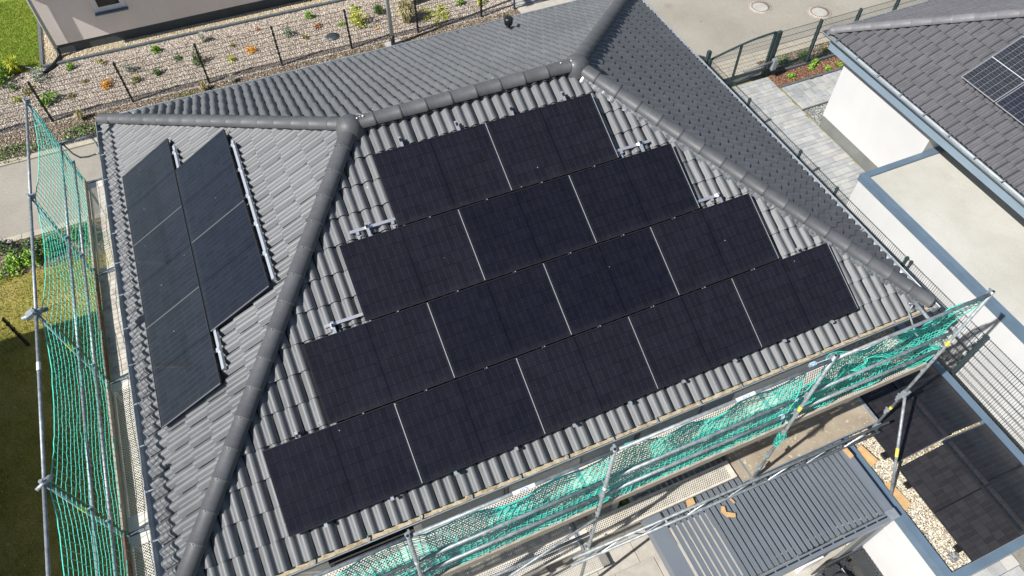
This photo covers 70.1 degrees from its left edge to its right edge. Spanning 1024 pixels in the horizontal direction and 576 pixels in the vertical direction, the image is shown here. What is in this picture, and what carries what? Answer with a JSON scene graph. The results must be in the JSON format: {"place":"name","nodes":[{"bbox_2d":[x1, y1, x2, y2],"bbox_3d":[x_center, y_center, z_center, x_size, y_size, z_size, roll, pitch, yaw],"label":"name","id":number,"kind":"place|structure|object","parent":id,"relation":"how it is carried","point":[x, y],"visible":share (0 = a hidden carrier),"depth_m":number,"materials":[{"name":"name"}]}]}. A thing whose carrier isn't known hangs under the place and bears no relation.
{"place":"outdoors","nodes":[
{"label":"outdoors","id":0,"kind":"place"},
{"bbox_2d":[0,0,41,75],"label":"neighbour lawn","id":1,"kind":"structure","parent":0,"point":[26,9],"depth_m":21.48,"materials":[{"name":"green plant"}]},
{"bbox_2d":[2,53,23,73],"bbox_3d":[-13.925,-6.205,20.202,0.645,0.566,0.653,4,53,3],"label":"shrub","id":2,"kind":"object","parent":1,"relation":"on","point":[13,67],"visible":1,"depth_m":20.19,"materials":[{"name":"yellow plant"}]},
{"bbox_2d":[0,245,154,575],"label":"lawn","id":3,"kind":"structure","parent":0,"point":[31,384],"depth_m":14.76,"materials":[{"name":"green plant"}]},
{"bbox_2d":[0,67,856,575],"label":"ground","id":4,"kind":"structure","parent":0,"point":[30,525],"depth_m":14.64,"materials":[{"name":"green plant"}]},
{"bbox_2d":[0,317,29,359],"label":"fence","id":5,"kind":"object","parent":4,"relation":"on","point":[15,331],"visible":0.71,"depth_m":14.82,"materials":[{"name":"black metal"}]},
{"bbox_2d":[37,21,43,66],"bbox_3d":[-13.700,-7.078,21.238,0.082,0.170,2.350,-19,55,-14],"label":"garden edging","id":6,"kind":"object","parent":4,"relation":"on","point":[40,42],"visible":0.64,"depth_m":21.13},
{"bbox_2d":[0,137,97,167],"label":"kerb","id":7,"kind":"structure","parent":4,"relation":"on","point":[69,146],"depth_m":18.39,"materials":[{"name":"grey concrete"}]},
{"bbox_2d":[1,212,106,244],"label":"kerb","id":8,"kind":"structure","parent":4,"relation":"on","point":[21,237],"depth_m":16.80,"materials":[{"name":"grey concrete"}]},
{"bbox_2d":[0,220,108,278],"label":"flower bed","id":9,"kind":"object","parent":4,"relation":"on","point":[17,244],"depth_m":16.46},
{"bbox_2d":[0,236,18,256],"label":"shrub","id":10,"kind":"object","parent":9,"relation":"on","point":[7,248],"visible":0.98,"depth_m":16.36,"materials":[{"name":"green plant"}]},
{"bbox_2d":[0,253,24,279],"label":"shrub","id":11,"kind":"object","parent":9,"relation":"on","point":[9,259],"visible":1,"depth_m":16.07,"materials":[{"name":"green plant"}]},
{"bbox_2d":[19,249,42,267],"bbox_3d":[-10.753,-0.672,16.215,0.475,0.274,0.556,-19,55,-14],"label":"shrub","id":12,"kind":"object","parent":9,"relation":"on","point":[25,256],"visible":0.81,"depth_m":16.20,"materials":[{"name":"green plant"}]},
{"bbox_2d":[20,237,43,252],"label":"shrub","id":13,"kind":"object","parent":9,"relation":"on","point":[27,241],"visible":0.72,"depth_m":16.40,"materials":[{"name":"green plant"}]},
{"bbox_2d":[35,233,63,259],"bbox_3d":[-10.386,-1.016,16.454,0.783,0.308,0.657,36,61,24],"label":"shrub","id":14,"kind":"object","parent":9,"relation":"on","point":[47,249],"visible":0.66,"depth_m":16.41,"materials":[{"name":"green plant"}]},
{"bbox_2d":[66,223,88,245],"bbox_3d":[-9.868,-1.293,16.650,0.670,0.331,0.599,16,55,12],"label":"shrub","id":15,"kind":"object","parent":9,"relation":"on","point":[73,233],"visible":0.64,"depth_m":16.61,"materials":[{"name":"green plant"}]},
{"bbox_2d":[80,230,107,245],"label":"shrub","id":16,"kind":"object","parent":9,"relation":"on","point":[86,237],"visible":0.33,"depth_m":16.59,"materials":[{"name":"green plant"}]},
{"bbox_2d":[21,98,154,575],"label":"scaffold","id":17,"kind":"object","parent":4,"relation":"on","point":[138,530],"visible":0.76,"depth_m":11.29,"materials":[{"name":"grey metal"}]},
{"bbox_2d":[30,105,131,575],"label":"safety net","id":18,"kind":"object","parent":17,"relation":"on","point":[51,364],"visible":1,"depth_m":10.81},
{"bbox_2d":[26,0,301,53],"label":"neighbour house","id":19,"kind":"structure","parent":4,"relation":"on","point":[67,26],"depth_m":20.93,"materials":[{"name":"white paint"}]},
{"bbox_2d":[42,48,61,73],"bbox_3d":[-12.948,-6.385,20.509,0.194,0.305,0.892,12,54,9],"label":"drain hose","id":20,"kind":"object","parent":19,"relation":"attached to","point":[53,64],"visible":0.96,"depth_m":20.56,"materials":[{"name":"black plastic"}]},
{"bbox_2d":[90,0,128,15],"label":"window","id":21,"kind":"structure","parent":19,"relation":"in","point":[99,5],"depth_m":20.45,"materials":[{"name":"white plastic"}]},
{"bbox_2d":[41,0,330,63],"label":"drip strip","id":22,"kind":"object","parent":4,"relation":"on","point":[146,36],"visible":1,"depth_m":21.58,"materials":[{"name":"beige gravel"}]},
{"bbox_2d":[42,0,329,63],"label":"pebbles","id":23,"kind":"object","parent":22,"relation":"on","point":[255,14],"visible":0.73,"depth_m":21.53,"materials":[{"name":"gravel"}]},
{"bbox_2d":[42,0,346,67],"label":"garden edging","id":24,"kind":"object","parent":4,"relation":"on","point":[74,59],"visible":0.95,"depth_m":21.47,"materials":[{"name":"grey concrete"}]},
{"bbox_2d":[0,0,516,134],"bbox_3d":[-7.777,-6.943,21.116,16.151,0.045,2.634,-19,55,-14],"label":"gravel","id":25,"kind":"structure","parent":4,"relation":"on","point":[271,21],"depth_m":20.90,"materials":[{"name":"beige gravel"}]},
{"bbox_2d":[0,63,12,86],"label":"shrub","id":26,"kind":"object","parent":25,"relation":"on","point":[3,73],"visible":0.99,"depth_m":20.07,"materials":[{"name":"green plant"}]},
{"bbox_2d":[29,67,46,82],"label":"shrub","id":27,"kind":"object","parent":25,"relation":"on","point":[35,73],"visible":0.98,"depth_m":20.09,"materials":[{"name":"grey plant"}]},
{"bbox_2d":[37,90,59,106],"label":"shrub","id":28,"kind":"object","parent":25,"relation":"on","point":[48,100],"visible":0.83,"depth_m":19.50,"materials":[{"name":"green plant"}]},
{"bbox_2d":[191,47,206,65],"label":"shrub","id":29,"kind":"object","parent":25,"relation":"on","point":[195,57],"visible":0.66,"depth_m":20.53,"materials":[{"name":"green plant"}]},
{"bbox_2d":[326,32,338,40],"bbox_3d":[-5.274,-7.394,21.450,0.400,0.034,0.400,-19,55,-14],"label":"shaft cover","id":30,"kind":"object","parent":25,"relation":"on","point":[332,37],"visible":0.81,"depth_m":21.43,"materials":[{"name":"grey metal"}]},
{"bbox_2d":[349,4,369,26],"bbox_3d":[-4.561,-8.060,21.574,0.502,0.646,0.730,-38,62,-25],"label":"shrub","id":31,"kind":"object","parent":25,"relation":"on","point":[355,17],"visible":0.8,"depth_m":21.57,"materials":[{"name":"yellow plant"}]},
{"bbox_2d":[393,0,421,23],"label":"shrub","id":32,"kind":"object","parent":25,"relation":"on","point":[409,14],"visible":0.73,"depth_m":21.55,"materials":[{"name":"beige plant"}]},
{"bbox_2d":[418,4,448,26],"bbox_3d":[-2.302,-8.285,22.068,0.976,0.162,1.283,-19,55,-14],"label":"shrub","id":33,"kind":"object","parent":25,"relation":"on","point":[436,16],"visible":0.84,"depth_m":22.04,"materials":[{"name":"yellow plant"}]},
{"bbox_2d":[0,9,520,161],"bbox_3d":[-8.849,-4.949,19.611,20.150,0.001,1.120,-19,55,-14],"label":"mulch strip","id":34,"kind":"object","parent":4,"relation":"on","point":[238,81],"visible":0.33,"depth_m":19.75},
{"bbox_2d":[0,143,37,162],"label":"shrub","id":35,"kind":"object","parent":34,"relation":"on","point":[11,149],"visible":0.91,"depth_m":18.37,"materials":[{"name":"green plant"}]},
{"bbox_2d":[72,107,84,120],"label":"shrub","id":36,"kind":"object","parent":34,"relation":"on","point":[79,114],"visible":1,"depth_m":19.05,"materials":[{"name":"beige plant"}]},
{"bbox_2d":[62,122,96,139],"bbox_3d":[-11.101,-4.075,18.825,1.054,0.245,0.643,-19,55,-14],"label":"shrub","id":37,"kind":"object","parent":34,"relation":"on","point":[78,129],"visible":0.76,"depth_m":18.81,"materials":[{"name":"green plant"}]},
{"bbox_2d":[384,39,401,46],"bbox_3d":[-3.442,-7.102,21.234,0.489,0.034,0.294,-19,55,-14],"label":"lamp base","id":38,"kind":"object","parent":34,"relation":"on","point":[398,41],"visible":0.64,"depth_m":21.25,"materials":[{"name":"concrete"}]},
{"bbox_2d":[385,0,394,45],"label":"street lamp","id":39,"kind":"object","parent":38,"relation":"on","point":[392,38],"visible":0.85,"depth_m":20.57,"materials":[{"name":"grey metal"}]},
{"bbox_2d":[95,0,940,575],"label":"house","id":40,"kind":"structure","parent":4,"relation":"on","point":[309,140],"depth_m":11.18,"materials":[{"name":"black tile"}]},
{"bbox_2d":[171,140,275,370],"bbox_3d":[-4.795,-0.799,11.306,1.802,1.086,5.000,-19,55,-14],"label":"mounting frame","id":41,"kind":"object","parent":40,"relation":"attached to","point":[219,349],"visible":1,"depth_m":10.76,"materials":[{"name":"metal"}]},
{"bbox_2d":[122,138,182,246],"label":"solar panel","id":42,"kind":"object","parent":41,"relation":"attached to","point":[152,193],"visible":1,"depth_m":12.38,"materials":[{"name":"black glass"}]},
{"bbox_2d":[133,207,199,328],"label":"solar panel","id":43,"kind":"object","parent":41,"relation":"attached to","point":[168,278],"visible":1,"depth_m":11.39,"materials":[{"name":"black glass"}]},
{"bbox_2d":[146,287,221,427],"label":"solar panel","id":44,"kind":"object","parent":41,"relation":"attached to","point":[185,368],"visible":1,"depth_m":10.39,"materials":[{"name":"black glass"}]},
{"bbox_2d":[175,129,245,243],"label":"solar panel","id":45,"kind":"object","parent":41,"relation":"attached to","point":[210,188],"visible":1,"depth_m":11.67,"materials":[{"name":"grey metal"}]},
{"bbox_2d":[191,201,269,331],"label":"solar panel","id":46,"kind":"object","parent":41,"relation":"attached to","point":[231,271],"visible":1,"depth_m":10.67,"materials":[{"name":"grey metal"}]},
{"bbox_2d":[340,543,416,575],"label":"window","id":47,"kind":"structure","parent":40,"relation":"in","point":[407,543],"depth_m":11.80,"materials":[{"name":"glass"}]},
{"bbox_2d":[504,457,582,531],"bbox_3d":[0.522,3.440,12.420,1.400,2.600,0.062,-19,55,-14],"label":"window","id":48,"kind":"structure","parent":40,"relation":"in","point":[534,479],"depth_m":11.94,"materials":[{"name":"glass"}]},
{"bbox_2d":[294,91,833,526],"bbox_3d":[0.302,-0.383,10.634,8.350,2.095,4.392,-19,55,-14],"label":"mounting frame","id":49,"kind":"object","parent":40,"relation":"attached to","point":[367,227],"visible":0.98,"depth_m":10.47,"materials":[{"name":"metal"}]},
{"bbox_2d":[262,403,421,536],"bbox_3d":[-2.193,2.342,9.501,1.774,0.036,1.134,-19,81,-14],"label":"solar panel","id":50,"kind":"object","parent":49,"relation":"attached to","point":[330,473],"visible":1,"depth_m":9.48,"materials":[{"name":"black glass"}]},
{"bbox_2d":[302,302,454,424],"bbox_3d":[-1.797,1.001,9.896,1.774,0.036,1.134,-19,81,-14],"label":"solar panel","id":51,"kind":"object","parent":49,"relation":"attached to","point":[368,366],"visible":1,"depth_m":9.88,"materials":[{"name":"black glass"}]},
{"bbox_2d":[339,209,484,320],"bbox_3d":[-1.394,-0.342,10.294,1.774,0.036,1.134,-19,81,-14],"label":"solar panel","id":52,"kind":"object","parent":49,"relation":"attached to","point":[405,266],"visible":1,"depth_m":10.27,"materials":[{"name":"black glass"}]},
{"bbox_2d":[372,123,511,226],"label":"solar panel","id":53,"kind":"object","parent":49,"relation":"attached to","point":[424,179],"visible":1,"depth_m":10.66,"materials":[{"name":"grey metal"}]},
{"bbox_2d":[395,358,544,482],"bbox_3d":[-0.554,1.778,9.930,1.774,0.036,1.134,-19,81,-14],"label":"solar panel","id":54,"kind":"object","parent":49,"relation":"attached to","point":[460,423],"visible":1,"depth_m":9.91,"materials":[{"name":"black glass"}]},
{"bbox_2d":[428,263,571,377],"bbox_3d":[-0.158,0.437,10.326,1.774,0.036,1.134,-19,81,-14],"label":"solar panel","id":55,"kind":"object","parent":49,"relation":"attached to","point":[494,321],"visible":1,"depth_m":10.30,"materials":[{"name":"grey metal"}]},
{"bbox_2d":[459,175,596,280],"bbox_3d":[0.244,-0.906,10.723,1.774,0.036,1.134,-19,81,-14],"label":"solar panel","id":56,"kind":"object","parent":49,"relation":"attached to","point":[525,227],"visible":1,"depth_m":10.70,"materials":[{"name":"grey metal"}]},
{"bbox_2d":[486,93,617,190],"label":"solar panel","id":57,"kind":"object","parent":49,"relation":"attached to","point":[548,142],"visible":1,"depth_m":11.09,"materials":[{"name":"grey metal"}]},
{"bbox_2d":[517,316,657,433],"bbox_3d":[1.085,1.214,10.359,1.774,0.036,1.134,-19,81,-14],"label":"solar panel","id":58,"kind":"object","parent":49,"relation":"attached to","point":[582,376],"visible":1,"depth_m":10.34,"materials":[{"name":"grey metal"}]},
{"bbox_2d":[544,227,678,334],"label":"solar panel","id":59,"kind":"object","parent":49,"relation":"attached to","point":[608,281],"visible":1,"depth_m":10.73,"materials":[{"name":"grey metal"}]},
{"bbox_2d":[569,143,699,242],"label":"solar panel","id":60,"kind":"object","parent":49,"relation":"attached to","point":[626,195],"visible":1,"depth_m":11.13,"materials":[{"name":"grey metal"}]},
{"bbox_2d":[628,278,761,388],"bbox_3d":[2.723,0.651,10.788,1.774,0.036,1.134,-19,81,-14],"label":"solar panel","id":61,"kind":"object","parent":49,"relation":"attached to","point":[693,333],"visible":1,"depth_m":10.77,"materials":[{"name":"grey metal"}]},
{"bbox_2d":[651,193,778,294],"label":"solar panel","id":62,"kind":"object","parent":49,"relation":"attached to","point":[706,246],"visible":1,"depth_m":11.16,"materials":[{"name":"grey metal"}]},
{"bbox_2d":[732,243,857,346],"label":"solar panel","id":63,"kind":"object","parent":49,"relation":"attached to","point":[784,298],"visible":1,"depth_m":11.20,"materials":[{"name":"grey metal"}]},
{"bbox_2d":[627,407,702,474],"bbox_3d":[2.679,2.699,12.985,1.300,2.600,0.062,-19,55,-14],"label":"window","id":64,"kind":"structure","parent":40,"relation":"in","point":[695,412],"depth_m":12.45,"materials":[{"name":"glass"}]},
{"bbox_2d":[769,53,836,75],"bbox_3d":[8.991,-6.554,20.872,3.912,0.194,0.070,-19,55,-14],"label":"garden edging","id":65,"kind":"object","parent":4,"relation":"on","point":[800,65],"visible":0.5,"depth_m":20.56,"materials":[{"name":"grey concrete"}]},
{"bbox_2d":[780,67,842,87],"bbox_3d":[8.723,-5.951,20.438,2.932,0.159,0.060,-19,55,-14],"label":"garden edging","id":66,"kind":"object","parent":4,"relation":"on","point":[812,77],"visible":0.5,"depth_m":20.29,"materials":[{"name":"grey concrete"}]},
{"bbox_2d":[804,104,826,124],"bbox_3d":[8.952,-4.852,19.572,2.250,0.001,0.670,-19,55,-14],"label":"gravel patch","id":67,"kind":"object","parent":4,"relation":"on","point":[816,114],"visible":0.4,"depth_m":19.44,"materials":[{"name":"grey gravel"}]},
{"bbox_2d":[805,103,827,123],"bbox_3d":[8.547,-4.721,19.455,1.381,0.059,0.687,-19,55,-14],"label":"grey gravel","id":68,"kind":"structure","parent":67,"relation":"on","point":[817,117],"depth_m":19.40,"materials":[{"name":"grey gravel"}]},
{"bbox_2d":[767,0,928,76],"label":"fence","id":69,"kind":"object","parent":4,"relation":"on","point":[820,26],"visible":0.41,"depth_m":20.05,"materials":[{"name":"grey"}]},
{"bbox_2d":[708,58,1023,452],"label":"fence","id":70,"kind":"object","parent":4,"relation":"on","point":[968,352],"visible":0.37,"depth_m":14.46,"materials":[{"name":"grey metal"}]},
{"bbox_2d":[705,31,780,85],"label":"gate","id":71,"kind":"structure","parent":70,"relation":"attached to","point":[771,62],"depth_m":19.62,"materials":[{"name":"grey metal"}]},
{"bbox_2d":[793,323,1023,575],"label":"carport","id":72,"kind":"object","parent":4,"relation":"on","point":[915,538],"visible":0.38,"depth_m":12.90,"materials":[{"name":"metal"}]},
{"bbox_2d":[857,445,877,466],"bbox_3d":[6.384,3.018,13.133,0.216,0.060,0.375,-30,59,-21],"label":"cardboard sheet","id":73,"kind":"object","parent":72,"relation":"on","point":[869,457],"visible":1,"depth_m":13.12,"materials":[{"name":"brown cardboard"}]},
{"bbox_2d":[884,481,910,510],"bbox_3d":[6.706,3.622,12.706,0.206,0.015,0.518,-26,57,-18],"label":"cardboard sheet","id":74,"kind":"object","parent":72,"relation":"on","point":[902,500],"visible":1,"depth_m":12.68,"materials":[{"name":"brown cardboard"}]},
{"bbox_2d":[880,452,962,552],"bbox_3d":[7.760,2.857,13.135,2.100,0.325,3.120,-19,55,-14],"label":"panel support","id":75,"kind":"object","parent":72,"relation":"on","point":[907,485],"visible":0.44,"depth_m":12.80,"materials":[{"name":"black plastic"}]},
{"bbox_2d":[836,359,948,462],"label":"solar panel","id":76,"kind":"object","parent":75,"relation":"on","point":[918,434],"visible":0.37,"depth_m":13.27,"materials":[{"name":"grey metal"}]},
{"bbox_2d":[873,347,981,437],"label":"solar panel","id":77,"kind":"object","parent":75,"relation":"on","point":[944,403],"visible":0.54,"depth_m":13.57,"materials":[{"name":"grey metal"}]},
{"bbox_2d":[898,440,1023,561],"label":"solar panel","id":78,"kind":"object","parent":75,"relation":"on","point":[968,514],"visible":1,"depth_m":12.41,"materials":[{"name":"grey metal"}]},
{"bbox_2d":[942,423,1023,531],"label":"solar panel","id":79,"kind":"object","parent":75,"relation":"on","point":[994,460],"visible":1,"depth_m":12.80,"materials":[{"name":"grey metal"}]},
{"bbox_2d":[946,551,959,562],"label":"stone slab","id":80,"kind":"structure","parent":72,"relation":"in","point":[953,557],"depth_m":12.07,"materials":[{"name":"grey stone"}]},
{"bbox_2d":[819,0,1023,217],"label":"neighbour house","id":81,"kind":"structure","parent":4,"relation":"on","point":[903,89],"depth_m":15.91,"materials":[{"name":"white"}]},
{"bbox_2d":[961,36,1023,101],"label":"solar panel","id":82,"kind":"object","parent":81,"relation":"attached to","point":[997,76],"visible":1,"depth_m":14.93,"materials":[{"name":"black glass"}]},
{"bbox_2d":[995,84,1023,125],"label":"solar panel","id":83,"kind":"object","parent":81,"relation":"attached to","point":[1011,104],"visible":1,"depth_m":14.55,"materials":[{"name":"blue glass"}]},
{"bbox_2d":[845,146,1023,453],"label":"garage","id":84,"kind":"structure","parent":4,"relation":"on","point":[949,225],"depth_m":14.94,"materials":[{"name":"paint"}]},
{"bbox_2d":[970,547,1023,575],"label":"forecourt","id":85,"kind":"structure","parent":4,"relation":"on","point":[1011,564],"depth_m":14.01,"materials":[{"name":"grey concrete"}]},
{"label":"bark bed","id":86,"kind":"structure","parent":4,"relation":"on","visible":0},
{"bbox_2d":[768,56,844,86],"bbox_3d":[8.660,-6.207,20.578,3.172,0.042,0.601,-19,55,-14],"label":"bark","id":87,"kind":"object","parent":86,"relation":"on","point":[779,79],"visible":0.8,"depth_m":20.47,"materials":[{"name":"brown wood"}]},
{"bbox_2d":[0,0,927,239],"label":"street","id":88,"kind":"structure","parent":0,"point":[700,28],"depth_m":21.51,"materials":[{"name":"concrete"}]},
{"bbox_2d":[748,0,771,13],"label":"manhole cover","id":89,"kind":"object","parent":88,"relation":"on","point":[760,7],"visible":1,"depth_m":22.42,"materials":[{"name":"concrete"}]},
{"bbox_2d":[807,6,831,18],"bbox_3d":[9.387,-8.424,22.269,0.720,0.017,0.720,-19,55,-14],"label":"manhole cover","id":90,"kind":"object","parent":88,"relation":"on","point":[820,12],"visible":0.99,"depth_m":22.25,"materials":[{"name":"beige concrete"}]},
{"bbox_2d":[511,0,574,12],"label":"driveway","id":91,"kind":"structure","parent":0,"point":[525,2],"depth_m":22.56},
{"bbox_2d":[518,0,573,13],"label":"threshold slab","id":92,"kind":"structure","parent":91,"relation":"on","point":[536,6],"depth_m":22.39,"materials":[{"name":"white concrete"}]},
{"bbox_2d":[450,455,862,575],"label":"terrace","id":93,"kind":"structure","parent":0,"point":[639,557],"depth_m":14.19,"materials":[{"name":"grey metal"}]},
{"bbox_2d":[586,497,614,529],"bbox_3d":[1.735,4.430,14.288,0.400,0.670,0.350,-19,55,-14],"label":"planter trough","id":94,"kind":"object","parent":93,"relation":"on","point":[603,511],"visible":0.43,"depth_m":14.05,"materials":[{"name":"concrete"}]},
{"bbox_2d":[614,498,631,524],"bbox_3d":[2.155,4.308,14.445,0.534,0.636,0.540,-8,53,-6],"label":"shrub","id":95,"kind":"object","parent":93,"relation":"on","point":[623,502],"visible":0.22,"depth_m":14.38,"materials":[{"name":"green plant"}]},
{"bbox_2d":[312,288,994,575],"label":"scaffold","id":96,"kind":"object","parent":93,"relation":"on","point":[754,459],"visible":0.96,"depth_m":11.17,"materials":[{"name":"grey metal"}]},
{"bbox_2d":[336,373,805,575],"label":"safety net","id":97,"kind":"object","parent":96,"relation":"attached to","point":[514,508],"visible":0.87,"depth_m":9.47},
{"bbox_2d":[773,431,786,446],"bbox_3d":[4.121,2.328,11.224,0.143,0.413,0.167,6,53,4],"label":"net tail","id":98,"kind":"object","parent":96,"relation":"attached to","point":[778,437],"visible":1,"depth_m":11.19},
{"bbox_2d":[790,343,941,408],"bbox_3d":[5.381,1.208,10.995,2.487,1.064,0.423,-19,55,-14],"label":"safety net","id":99,"kind":"object","parent":96,"relation":"attached to","point":[856,368],"visible":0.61,"depth_m":10.95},
{"bbox_2d":[785,299,982,422],"bbox_3d":[5.302,0.976,10.666,2.788,1.853,0.324,-19,55,-14],"label":"safety net","id":100,"kind":"object","parent":96,"relation":"attached to","point":[858,354],"visible":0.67,"depth_m":10.89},
{"bbox_2d":[609,391,899,575],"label":"pergola","id":101,"kind":"object","parent":93,"relation":"on","point":[670,553],"visible":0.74,"depth_m":12.29,"materials":[{"name":"metal"}]},
{"bbox_2d":[721,506,735,516],"bbox_3d":[3.636,3.792,12.294,0.285,0.020,0.138,30,59,21],"label":"cardboard piece","id":102,"kind":"object","parent":101,"relation":"on","point":[725,513],"visible":1,"depth_m":12.28,"materials":[{"name":"brown cardboard"}]},
{"bbox_2d":[792,546,823,573],"bbox_3d":[5.599,5.128,13.824,0.430,0.580,0.248,-19,55,-14],"label":"planter box","id":103,"kind":"object","parent":93,"relation":"on","point":[807,565],"visible":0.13,"depth_m":13.70,"materials":[{"name":"white plastic"}]},
{"bbox_2d":[811,548,879,575],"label":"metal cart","id":104,"kind":"object","parent":93,"relation":"on","point":[862,562],"visible":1,"depth_m":13.51,"materials":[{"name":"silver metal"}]},
{"bbox_2d":[711,34,829,86],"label":"pavement","id":105,"kind":"structure","parent":0,"point":[792,43],"depth_m":20.83,"materials":[{"name":"beige concrete"}]},
{"bbox_2d":[756,41,832,71],"bbox_3d":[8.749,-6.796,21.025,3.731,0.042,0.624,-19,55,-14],"label":"verge gravel","id":106,"kind":"structure","parent":105,"relation":"on","point":[813,54],"depth_m":20.92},
{"bbox_2d":[731,77,864,206],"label":"path","id":107,"kind":"structure","parent":0,"point":[831,160],"depth_m":18.81,"materials":[{"name":"grey concrete"}]},
{"bbox_2d":[781,70,841,108],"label":"side path","id":108,"kind":"structure","parent":0,"point":[809,93],"depth_m":19.95,"materials":[{"name":"grey stone"}]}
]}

